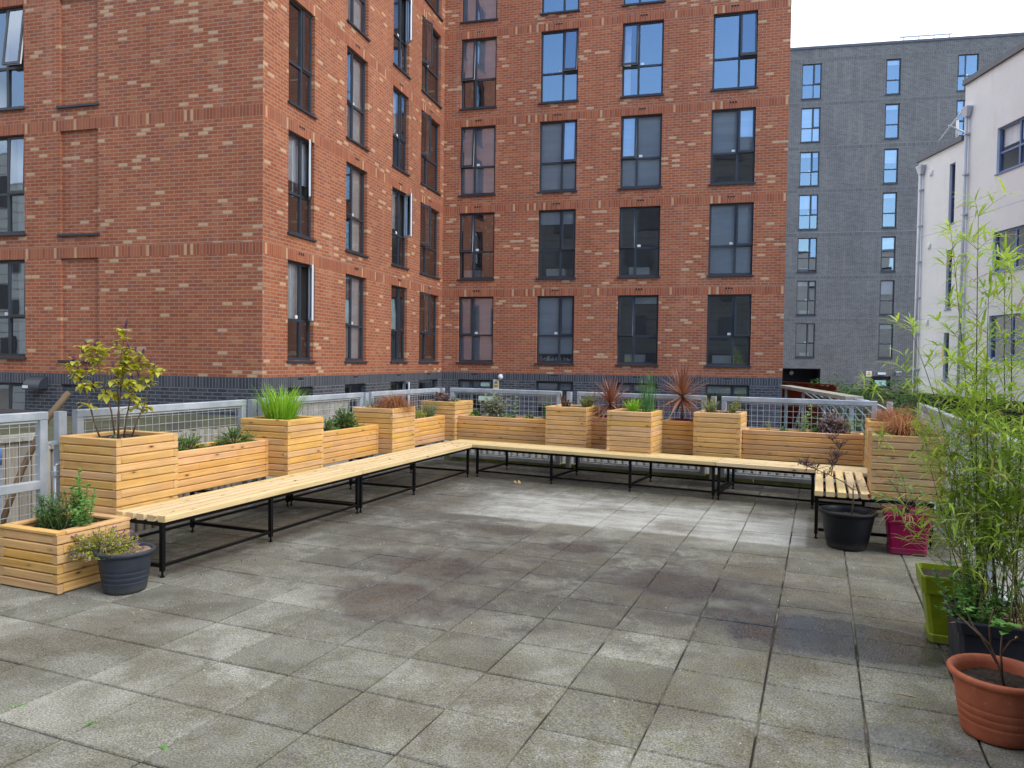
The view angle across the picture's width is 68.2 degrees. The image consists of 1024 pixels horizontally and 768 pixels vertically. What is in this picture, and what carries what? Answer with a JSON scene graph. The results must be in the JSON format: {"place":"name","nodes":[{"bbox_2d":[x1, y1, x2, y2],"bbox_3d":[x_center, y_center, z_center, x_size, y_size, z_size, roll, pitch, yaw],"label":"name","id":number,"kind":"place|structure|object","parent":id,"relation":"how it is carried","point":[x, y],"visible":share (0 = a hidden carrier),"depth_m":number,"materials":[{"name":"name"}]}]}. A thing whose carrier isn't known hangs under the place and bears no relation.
{"place":"outdoors","nodes":[
{"label":"outdoors","id":0,"kind":"place"},
{"bbox_2d":[250,381,310,419],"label":"bright grass","id":1,"kind":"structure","parent":0,"point":[285,408],"depth_m":7.87,"materials":[{"name":"green plant"}]},
{"bbox_2d":[0,412,864,465],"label":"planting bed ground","id":2,"kind":"structure","parent":0,"point":[169,419],"depth_m":12.87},
{"bbox_2d":[421,399,472,439],"bbox_3d":[-1.011,0.545,11.725,0.601,0.579,0.582,2,2,25],"label":"wooden planter","id":3,"kind":"object","parent":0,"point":[451,411],"visible":0.55,"depth_m":11.41,"materials":[{"name":"wood"}]},
{"bbox_2d":[0,458,1023,767],"bbox_3d":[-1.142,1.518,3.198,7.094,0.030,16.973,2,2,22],"label":"paving","id":4,"kind":"structure","parent":0,"point":[70,666],"depth_m":4.33,"materials":[{"name":"concrete"}]},
{"bbox_2d":[48,411,66,512],"bbox_3d":[-3.611,0.798,6.046,0.070,1.163,0.260,2,2,22],"label":"fence post","id":5,"kind":"object","parent":4,"relation":"on","point":[60,423],"visible":0.24,"depth_m":6.00,"materials":[{"name":"metal"}]},
{"bbox_2d":[0,411,47,546],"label":"gate","id":6,"kind":"structure","parent":5,"relation":"attached to","point":[40,482],"depth_m":5.82,"materials":[{"name":"metal"}]},
{"bbox_2d":[72,399,246,523],"bbox_3d":[-3.193,0.705,7.061,0.064,1.038,1.950,2,2,22],"label":"fence","id":7,"kind":"object","parent":5,"relation":"attached to","point":[79,416],"visible":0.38,"depth_m":6.99,"materials":[{"name":"metal"}]},
{"bbox_2d":[0,512,130,593],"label":"wooden planter","id":8,"kind":"object","parent":4,"relation":"on","point":[32,557],"visible":0.71,"depth_m":5.19,"materials":[{"name":"wood"}]},
{"bbox_2d":[29,488,87,529],"bbox_3d":[-3.260,0.889,5.407,0.382,0.293,0.397,0,2,-14],"label":"rosemary plant","id":9,"kind":"object","parent":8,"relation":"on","point":[51,513],"visible":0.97,"depth_m":5.40,"materials":[{"name":"green plant"}]},
{"bbox_2d":[93,542,155,594],"bbox_3d":[-2.665,1.272,5.205,0.390,0.286,0.390,2,2,22],"label":"round pot","id":10,"kind":"object","parent":4,"relation":"on","point":[124,574],"visible":0.92,"depth_m":5.08,"materials":[{"name":"grey plastic"}]},
{"bbox_2d":[62,525,145,561],"bbox_3d":[-2.815,1.076,5.208,0.598,0.197,0.471,2,2,22],"label":"flowering thyme","id":11,"kind":"object","parent":10,"relation":"in","point":[86,550],"visible":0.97,"depth_m":5.17,"materials":[{"name":"green plant"}]},
{"bbox_2d":[116,467,362,577],"bbox_3d":[-2.479,1.144,6.860,0.981,0.452,2.612,2,2,22],"label":"slatted bench","id":12,"kind":"object","parent":4,"relation":"on","point":[162,515],"visible":0.87,"depth_m":6.51,"materials":[{"name":"beige wood"}]},
{"bbox_2d":[60,430,177,514],"bbox_3d":[-3.141,0.692,6.064,0.609,0.579,0.604,2,2,22],"label":"wooden planter","id":13,"kind":"object","parent":12,"relation":"on","point":[137,469],"visible":0.93,"depth_m":5.84,"materials":[{"name":"wood"}]},
{"bbox_2d":[59,318,165,437],"bbox_3d":[-3.182,-0.042,6.051,0.776,0.978,0.377,0,2,-29],"label":"flowering shrub","id":14,"kind":"object","parent":13,"relation":"on","point":[120,371],"visible":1,"depth_m":6.03,"materials":[{"name":"green plant"}]},
{"bbox_2d":[177,438,268,494],"bbox_3d":[-2.911,0.767,7.093,0.358,0.377,1.466,2,2,22],"label":"wooden trough","id":15,"kind":"object","parent":12,"relation":"on","point":[207,466],"visible":0.48,"depth_m":7.11,"materials":[{"name":"wood"}]},
{"bbox_2d":[240,415,323,476],"bbox_3d":[-2.429,0.641,8.012,0.609,0.579,0.609,2,2,22],"label":"wooden planter","id":16,"kind":"object","parent":12,"relation":"on","point":[295,445],"visible":0.74,"depth_m":7.75,"materials":[{"name":"wood"}]},
{"bbox_2d":[363,392,368,479],"bbox_3d":[-1.960,0.696,10.075,0.070,1.163,0.260,2,2,22],"label":"fence post","id":17,"kind":"object","parent":4,"relation":"on","point":[365,399],"visible":0.21,"depth_m":10.03,"materials":[{"name":"metal"}]},
{"bbox_2d":[258,392,363,480],"bbox_3d":[-2.363,0.653,9.087,0.064,1.038,1.950,2,2,22],"label":"fence","id":18,"kind":"object","parent":17,"relation":"attached to","point":[358,396],"visible":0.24,"depth_m":9.30,"materials":[{"name":"metal"}]},
{"bbox_2d":[367,388,439,457],"bbox_3d":[-1.549,0.603,11.071,0.064,1.038,1.960,2,2,22],"label":"fence","id":19,"kind":"object","parent":17,"relation":"attached to","point":[379,394],"visible":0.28,"depth_m":11.00,"materials":[{"name":"metal"}]},
{"bbox_2d":[290,443,471,512],"bbox_3d":[-1.498,1.080,9.345,0.983,0.453,2.747,2,2,22],"label":"slatted bench","id":20,"kind":"object","parent":4,"relation":"on","point":[412,457],"visible":0.8,"depth_m":9.02,"materials":[{"name":"beige wood"}]},
{"bbox_2d":[323,423,378,464],"bbox_3d":[-2.136,0.718,9.032,0.353,0.377,1.490,2,2,22],"label":"wooden trough","id":21,"kind":"object","parent":20,"relation":"on","point":[354,442],"visible":0.53,"depth_m":9.07,"materials":[{"name":"wood"}]},
{"bbox_2d":[352,405,414,453],"bbox_3d":[-1.689,0.590,9.977,0.613,0.579,0.613,2,2,22],"label":"wooden planter","id":22,"kind":"object","parent":20,"relation":"on","point":[396,432],"visible":0.69,"depth_m":9.71,"materials":[{"name":"wood"}]},
{"bbox_2d":[414,415,444,445],"bbox_3d":[-1.396,0.670,10.889,0.341,0.377,1.291,2,2,22],"label":"wooden trough","id":23,"kind":"object","parent":4,"relation":"on","point":[429,429],"visible":0.45,"depth_m":10.96,"materials":[{"name":"wood"}]},
{"bbox_2d":[566,392,572,469],"bbox_3d":[0.852,0.697,11.293,0.262,1.163,0.073,2,2,22],"label":"fence post","id":24,"kind":"object","parent":4,"relation":"on","point":[568,459],"visible":0.16,"depth_m":11.26,"materials":[{"name":"metal"}]},
{"bbox_2d":[449,388,561,464],"bbox_3d":[-0.127,0.636,11.751,1.902,1.108,0.064,2,2,25],"label":"fence","id":25,"kind":"object","parent":24,"relation":"attached to","point":[506,392],"visible":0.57,"depth_m":11.68,"materials":[{"name":"metal"}]},
{"bbox_2d":[443,439,729,498],"bbox_3d":[0.927,1.086,10.226,3.800,0.454,0.948,2,2,27],"label":"slatted bench","id":26,"kind":"object","parent":4,"relation":"on","point":[658,458],"visible":0.82,"depth_m":9.87,"materials":[{"name":"beige wood"}]},
{"bbox_2d":[458,414,545,444],"bbox_3d":[-0.072,0.677,11.246,1.496,0.377,0.322,2,2,25],"label":"wooden trough","id":27,"kind":"object","parent":26,"relation":"on","point":[522,430],"visible":0.69,"depth_m":11.12,"materials":[{"name":"wood"}]},
{"bbox_2d":[545,404,599,447],"bbox_3d":[0.867,0.601,10.757,0.602,0.579,0.592,2,2,25],"label":"wooden planter","id":28,"kind":"object","parent":26,"relation":"on","point":[570,426],"visible":0.83,"depth_m":10.50,"materials":[{"name":"wood"}]},
{"bbox_2d":[607,408,662,453],"bbox_3d":[1.622,0.636,9.970,0.586,0.579,0.597,2,2,25],"label":"wooden planter","id":29,"kind":"object","parent":26,"relation":"on","point":[639,432],"visible":0.96,"depth_m":9.72,"materials":[{"name":"wood"}]},
{"bbox_2d":[662,419,693,454],"bbox_3d":[2.297,0.710,10.244,0.452,0.440,0.362,2,2,25],"label":"wooden trough","id":30,"kind":"object","parent":26,"relation":"on","point":[672,431],"visible":0.65,"depth_m":10.09,"materials":[{"name":"wood"}]},
{"bbox_2d":[672,418,691,444],"bbox_3d":[2.298,0.671,10.242,0.244,0.390,0.244,2,2,22],"label":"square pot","id":31,"kind":"object","parent":30,"relation":"in","point":[676,419],"visible":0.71,"depth_m":10.16,"materials":[{"name":"plastic"}]},
{"bbox_2d":[652,361,708,419],"bbox_3d":[2.313,0.095,10.247,0.981,0.856,0.990,2,2,22],"label":"cordyline plant","id":32,"kind":"object","parent":31,"relation":"in","point":[682,387],"visible":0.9,"depth_m":10.17,"materials":[{"name":"brown plant"}]},
{"bbox_2d":[693,410,746,458],"bbox_3d":[2.734,0.653,9.920,0.592,0.579,0.567,2,2,25],"label":"wooden planter","id":33,"kind":"object","parent":26,"relation":"on","point":[719,434],"visible":0.91,"depth_m":9.67,"materials":[{"name":"wood"}]},
{"bbox_2d":[444,455,875,490],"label":"kerb","id":34,"kind":"structure","parent":4,"relation":"on","point":[563,464],"depth_m":10.79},
{"bbox_2d":[709,396,716,479],"bbox_3d":[2.764,0.751,10.397,0.262,1.163,0.073,2,2,22],"label":"fence post","id":35,"kind":"object","parent":4,"relation":"on","point":[710,469],"visible":0.09,"depth_m":10.38,"materials":[{"name":"metal"}]},
{"bbox_2d":[577,392,706,475],"bbox_3d":[1.822,0.692,10.838,1.882,1.108,0.064,2,2,25],"label":"fence","id":36,"kind":"object","parent":35,"relation":"attached to","point":[657,468],"visible":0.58,"depth_m":10.76,"materials":[{"name":"metal"}]},
{"bbox_2d":[720,396,876,487],"bbox_3d":[3.730,0.746,9.944,1.912,1.108,0.064,2,2,25],"label":"fence","id":37,"kind":"object","parent":35,"relation":"attached to","point":[799,402],"visible":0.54,"depth_m":9.96,"materials":[{"name":"metal"}]},
{"bbox_2d":[716,458,867,508],"bbox_3d":[3.342,1.158,8.991,1.620,0.453,0.948,2,2,27],"label":"slatted bench","id":38,"kind":"object","parent":4,"relation":"on","point":[775,466],"visible":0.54,"depth_m":8.74,"materials":[{"name":"beige wood"}]},
{"bbox_2d":[742,427,863,465],"bbox_3d":[3.659,0.782,9.541,1.407,0.377,0.332,2,2,24],"label":"wooden trough","id":39,"kind":"object","parent":38,"relation":"on","point":[771,444],"visible":0.97,"depth_m":9.41,"materials":[{"name":"wood"}]},
{"bbox_2d":[818,505,877,550],"bbox_3d":[2.978,1.281,6.715,0.490,0.331,0.490,2,2,22],"label":"round pot","id":40,"kind":"object","parent":4,"relation":"on","point":[844,529],"visible":1,"depth_m":6.57,"materials":[{"name":"black plastic"}]},
{"bbox_2d":[814,470,934,549],"bbox_3d":[3.542,1.207,7.522,0.982,0.452,1.545,2,2,22],"label":"slatted bench","id":41,"kind":"object","parent":4,"relation":"on","point":[840,490],"visible":0.68,"depth_m":7.04,"materials":[{"name":"beige wood"}]},
{"bbox_2d":[867,430,946,501],"bbox_3d":[3.694,0.754,7.110,0.602,0.579,0.602,2,2,22],"label":"wooden planter","id":42,"kind":"object","parent":41,"relation":"on","point":[879,466],"visible":0.75,"depth_m":6.86,"materials":[{"name":"wood"}]},
{"bbox_2d":[866,405,947,444],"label":"bronze grass","id":43,"kind":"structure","parent":42,"relation":"in","point":[896,428],"depth_m":7.01,"materials":[{"name":"brown plant"}]},
{"bbox_2d":[882,505,933,556],"bbox_3d":[3.437,1.278,6.580,0.370,0.365,0.370,2,2,22],"label":"square pot","id":44,"kind":"object","parent":4,"relation":"on","point":[894,545],"visible":0.62,"depth_m":6.45,"materials":[{"name":"plastic"}]},
{"bbox_2d":[915,562,988,644],"bbox_3d":[2.590,1.312,4.474,0.340,0.405,0.340,2,2,22],"label":"square pot","id":45,"kind":"object","parent":4,"relation":"on","point":[936,628],"visible":0.48,"depth_m":4.39,"materials":[{"name":"plastic"}]},
{"bbox_2d":[943,595,1023,661],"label":"planting trough","id":46,"kind":"object","parent":4,"relation":"on","point":[963,637],"visible":0.4,"depth_m":3.79,"materials":[{"name":"plastic"}]},
{"bbox_2d":[854,175,1023,627],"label":"bamboo plant","id":47,"kind":"object","parent":46,"relation":"in","point":[992,511],"visible":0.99,"depth_m":4.00,"materials":[{"name":"green plant"}]},
{"bbox_2d":[932,552,1023,623],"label":"trough mint","id":48,"kind":"object","parent":46,"relation":"in","point":[969,600],"visible":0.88,"depth_m":3.87,"materials":[{"name":"green plant"}]},
{"bbox_2d":[946,653,1023,748],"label":"round pot","id":49,"kind":"object","parent":4,"relation":"on","point":[990,707],"visible":1,"depth_m":3.25,"materials":[{"name":"ceramic"}]},
{"bbox_2d":[958,605,1022,686],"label":"bare twig shrub","id":50,"kind":"object","parent":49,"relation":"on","point":[1006,628],"visible":0.99,"depth_m":3.31,"materials":[{"name":"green plant"}]},
{"bbox_2d":[353,443,1023,599],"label":"yard ground","id":51,"kind":"structure","parent":0,"point":[802,476],"depth_m":12.07,"materials":[{"name":"grey concrete"}]},
{"bbox_2d":[0,0,791,483],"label":"brick building","id":52,"kind":"structure","parent":51,"relation":"on","point":[216,200],"depth_m":21.04,"materials":[{"name":"red brick"}]},
{"bbox_2d":[0,7,24,110],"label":"window","id":53,"kind":"structure","parent":52,"relation":"in","point":[11,19],"depth_m":16.98,"materials":[{"name":"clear glass"}]},
{"bbox_2d":[0,136,25,235],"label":"window","id":54,"kind":"structure","parent":52,"relation":"in","point":[12,203],"depth_m":16.46,"materials":[{"name":"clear glass"}]},
{"bbox_2d":[0,382,25,409],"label":"window","id":55,"kind":"structure","parent":52,"relation":"in","point":[12,395],"depth_m":17.28,"materials":[{"name":"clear glass"}]},
{"bbox_2d":[0,260,26,358],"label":"window","id":56,"kind":"structure","parent":52,"relation":"in","point":[12,272],"depth_m":16.55,"materials":[{"name":"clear glass"}]},
{"bbox_2d":[286,260,315,362],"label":"window","id":57,"kind":"structure","parent":52,"relation":"in","point":[301,277],"depth_m":16.43,"materials":[{"name":"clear glass"}]},
{"bbox_2d":[287,131,316,241],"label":"window","id":58,"kind":"structure","parent":52,"relation":"in","point":[299,150],"depth_m":16.27,"materials":[{"name":"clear glass"}]},
{"bbox_2d":[288,0,317,119],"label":"window","id":59,"kind":"structure","parent":52,"relation":"in","point":[300,22],"depth_m":16.47,"materials":[{"name":"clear glass"}]},
{"bbox_2d":[344,274,367,362],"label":"window","id":60,"kind":"structure","parent":52,"relation":"in","point":[354,285],"depth_m":18.90,"materials":[{"name":"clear glass"}]},
{"bbox_2d":[345,163,368,257],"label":"window","id":61,"kind":"structure","parent":52,"relation":"in","point":[354,177],"depth_m":18.96,"materials":[{"name":"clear glass"}]},
{"bbox_2d":[346,48,369,151],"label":"window","id":62,"kind":"structure","parent":52,"relation":"in","point":[355,66],"depth_m":18.74,"materials":[{"name":"clear glass"}]},
{"bbox_2d":[390,285,408,362],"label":"window","id":63,"kind":"structure","parent":52,"relation":"in","point":[397,293],"depth_m":21.67,"materials":[{"name":"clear glass"}]},
{"bbox_2d":[392,87,409,176],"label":"window","id":64,"kind":"structure","parent":52,"relation":"in","point":[399,101],"depth_m":21.17,"materials":[{"name":"clear glass"}]},
{"bbox_2d":[391,188,412,269],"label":"window","id":65,"kind":"structure","parent":52,"relation":"in","point":[402,205],"depth_m":21.47,"materials":[{"name":"clear glass"}]},
{"bbox_2d":[393,0,412,79],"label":"window","id":66,"kind":"structure","parent":52,"relation":"in","point":[403,9],"depth_m":21.37,"materials":[{"name":"clear glass"}]},
{"bbox_2d":[418,292,439,362],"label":"window","id":67,"kind":"structure","parent":52,"relation":"in","point":[427,308],"depth_m":24.19,"materials":[{"name":"clear glass"}]},
{"bbox_2d":[419,203,440,279],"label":"window","id":68,"kind":"structure","parent":52,"relation":"in","point":[428,217],"depth_m":24.07,"materials":[{"name":"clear glass"}]},
{"bbox_2d":[420,111,441,195],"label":"window","id":69,"kind":"structure","parent":52,"relation":"in","point":[429,129],"depth_m":23.98,"materials":[{"name":"clear glass"}]},
{"bbox_2d":[421,17,442,108],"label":"window","id":70,"kind":"structure","parent":52,"relation":"in","point":[430,41],"depth_m":23.86,"materials":[{"name":"clear glass"}]},
{"bbox_2d":[456,297,493,363],"bbox_3d":[-1.147,-1.727,24.239,1.250,2.135,0.254,1,2,15],"label":"window","id":71,"kind":"structure","parent":52,"relation":"in","point":[475,313],"depth_m":24.33,"materials":[{"name":"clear glass"}]},
{"bbox_2d":[457,213,494,280],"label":"window","id":72,"kind":"structure","parent":52,"relation":"in","point":[476,229],"depth_m":24.89,"materials":[{"name":"clear glass"}]},
{"bbox_2d":[458,126,495,196],"bbox_3d":[-1.073,-7.079,24.072,1.250,2.205,0.254,1,2,15],"label":"window","id":73,"kind":"structure","parent":52,"relation":"in","point":[477,143],"depth_m":24.15,"materials":[{"name":"clear glass"}]},
{"bbox_2d":[459,37,496,110],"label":"window","id":74,"kind":"structure","parent":52,"relation":"in","point":[479,56],"depth_m":24.10,"materials":[{"name":"clear glass"}]},
{"bbox_2d":[460,0,497,23],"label":"window","id":75,"kind":"structure","parent":52,"relation":"in","point":[473,10],"depth_m":24.02,"materials":[{"name":"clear glass"}]},
{"bbox_2d":[534,296,574,364],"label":"window","id":76,"kind":"structure","parent":52,"relation":"in","point":[555,314],"depth_m":23.68,"materials":[{"name":"clear glass"}]},
{"bbox_2d":[536,381,572,417],"bbox_3d":[1.423,0.772,24.013,1.180,1.735,0.887,1,2,15],"label":"window","id":77,"kind":"structure","parent":52,"relation":"in","point":[565,387],"depth_m":23.85,"materials":[{"name":"clear glass"}]},
{"bbox_2d":[536,209,575,278],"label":"window","id":78,"kind":"structure","parent":52,"relation":"in","point":[556,245],"depth_m":24.17,"materials":[{"name":"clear glass"}]},
{"bbox_2d":[537,120,576,192],"bbox_3d":[1.433,-7.023,23.402,1.260,2.205,0.254,1,2,15],"label":"window","id":79,"kind":"structure","parent":52,"relation":"in","point":[558,139],"depth_m":23.51,"materials":[{"name":"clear glass"}]},
{"bbox_2d":[538,29,578,104],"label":"window","id":80,"kind":"structure","parent":52,"relation":"in","point":[559,49],"depth_m":24.04,"materials":[{"name":"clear glass"}]},
{"bbox_2d":[615,295,658,365],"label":"window","id":81,"kind":"structure","parent":52,"relation":"in","point":[637,339],"depth_m":23.63,"materials":[{"name":"clear glass"}]},
{"bbox_2d":[617,206,659,277],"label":"window","id":82,"kind":"structure","parent":52,"relation":"in","point":[639,229],"depth_m":23.55,"materials":[{"name":"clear glass"}]},
{"bbox_2d":[618,114,661,189],"bbox_3d":[3.887,-6.969,22.747,1.300,2.205,0.254,1,2,15],"label":"window","id":83,"kind":"structure","parent":52,"relation":"in","point":[641,136],"depth_m":22.83,"materials":[{"name":"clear glass"}]},
{"bbox_2d":[620,20,663,98],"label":"window","id":84,"kind":"structure","parent":52,"relation":"in","point":[643,43],"depth_m":23.32,"materials":[{"name":"clear glass"}]},
{"bbox_2d":[705,385,748,425],"bbox_3d":[6.437,0.883,22.674,1.240,1.735,0.887,1,2,15],"label":"window","id":85,"kind":"structure","parent":52,"relation":"in","point":[719,391],"depth_m":22.44,"materials":[{"name":"clear glass"}]},
{"bbox_2d":[705,294,751,367],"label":"window","id":86,"kind":"structure","parent":52,"relation":"in","point":[728,316],"depth_m":22.94,"materials":[{"name":"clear glass"}]},
{"bbox_2d":[707,203,753,276],"bbox_3d":[6.409,-4.214,22.148,1.320,2.145,0.254,1,2,15],"label":"window","id":87,"kind":"structure","parent":52,"relation":"in","point":[730,225],"depth_m":22.24,"materials":[{"name":"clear glass"}]},
{"bbox_2d":[709,108,755,185],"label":"window","id":88,"kind":"structure","parent":52,"relation":"in","point":[732,130],"depth_m":22.22,"materials":[{"name":"clear glass"}]},
{"bbox_2d":[711,11,757,91],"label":"window","id":89,"kind":"structure","parent":52,"relation":"in","point":[735,35],"depth_m":22.68,"materials":[{"name":"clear glass"}]},
{"bbox_2d":[436,440,855,480],"bbox_3d":[2.405,1.685,13.380,8.814,0.900,0.119,2,2,27],"label":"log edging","id":90,"kind":"object","parent":51,"relation":"on","point":[563,458],"depth_m":13.62,"materials":[{"name":"brown wood"}]},
{"bbox_2d":[781,381,836,429],"bbox_3d":[9.203,0.918,24.188,0.107,1.948,4.558,1,2,-4],"label":"brown fence","id":91,"kind":"object","parent":51,"relation":"on","point":[798,395],"visible":0.41,"depth_m":24.06,"materials":[{"name":"brown wood"}]},
{"bbox_2d":[779,385,885,437],"bbox_3d":[6.997,1.116,16.260,1.319,1.985,6.108,1,2,9],"label":"cycle shelter","id":92,"kind":"object","parent":51,"relation":"on","point":[824,394],"visible":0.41,"depth_m":16.12,"materials":[{"name":"grey metal"}]},
{"bbox_2d":[782,32,1023,388],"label":"grey brick building","id":93,"kind":"structure","parent":51,"relation":"on","point":[870,122],"depth_m":48.94,"materials":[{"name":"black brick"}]},
{"bbox_2d":[794,323,814,357],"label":"window","id":94,"kind":"structure","parent":93,"relation":"in","point":[805,332],"depth_m":50.57,"materials":[{"name":"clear glass"}]},
{"bbox_2d":[795,281,815,315],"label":"window","id":95,"kind":"structure","parent":93,"relation":"in","point":[806,290],"depth_m":50.47,"materials":[{"name":"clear glass"}]},
{"bbox_2d":[797,238,816,272],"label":"window","id":96,"kind":"structure","parent":93,"relation":"in","point":[807,247],"depth_m":50.39,"materials":[{"name":"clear glass"}]},
{"bbox_2d":[798,195,817,229],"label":"window","id":97,"kind":"structure","parent":93,"relation":"in","point":[808,204],"depth_m":49.75,"materials":[{"name":"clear glass"}]},
{"bbox_2d":[801,64,821,99],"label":"window","id":98,"kind":"structure","parent":93,"relation":"in","point":[811,73],"depth_m":50.04,"materials":[{"name":"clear glass"}]},
{"bbox_2d":[912,42,1023,424],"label":"white building","id":99,"kind":"structure","parent":51,"relation":"on","point":[994,96],"depth_m":26.74,"materials":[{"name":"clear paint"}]},
{"bbox_2d":[912,164,925,395],"bbox_3d":[16.436,-4.137,30.643,0.220,9.350,0.400,1,2,1],"label":"drainpipe","id":100,"kind":"object","parent":99,"relation":"attached to","point":[920,169],"visible":0.93,"depth_m":30.59,"materials":[{"name":"grey metal"}]},
{"bbox_2d":[956,105,972,393],"bbox_3d":[16.405,-4.827,27.540,0.220,10.420,0.400,1,2,1],"label":"drainpipe","id":101,"kind":"object","parent":99,"relation":"attached to","point":[966,110],"visible":0.76,"depth_m":27.45,"materials":[{"name":"grey metal"}]},
{"bbox_2d":[988,313,1023,360],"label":"window","id":102,"kind":"structure","parent":99,"relation":"in","point":[1016,323],"depth_m":26.04,"materials":[{"name":"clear glass"}]},
{"bbox_2d":[994,117,1023,175],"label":"window","id":103,"kind":"structure","parent":99,"relation":"in","point":[1011,155],"depth_m":25.58,"materials":[{"name":"clear glass"}]},
{"bbox_2d":[995,225,1023,272],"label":"window","id":104,"kind":"structure","parent":99,"relation":"in","point":[1019,230],"depth_m":25.85,"materials":[{"name":"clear glass"}]},
{"bbox_2d":[781,390,1022,479],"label":"earth bank","id":105,"kind":"structure","parent":0,"point":[884,396],"depth_m":29.30,"materials":[{"name":"green plant"}]},
{"bbox_2d":[795,372,1022,469],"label":"undergrowth","id":106,"kind":"object","parent":105,"relation":"on","point":[860,391],"visible":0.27,"depth_m":30.12,"materials":[{"name":"green plant"}]},
{"bbox_2d":[791,0,1023,47],"label":"sky","id":107,"kind":"structure","parent":0,"point":[813,22],"materials":[{"name":"white"}]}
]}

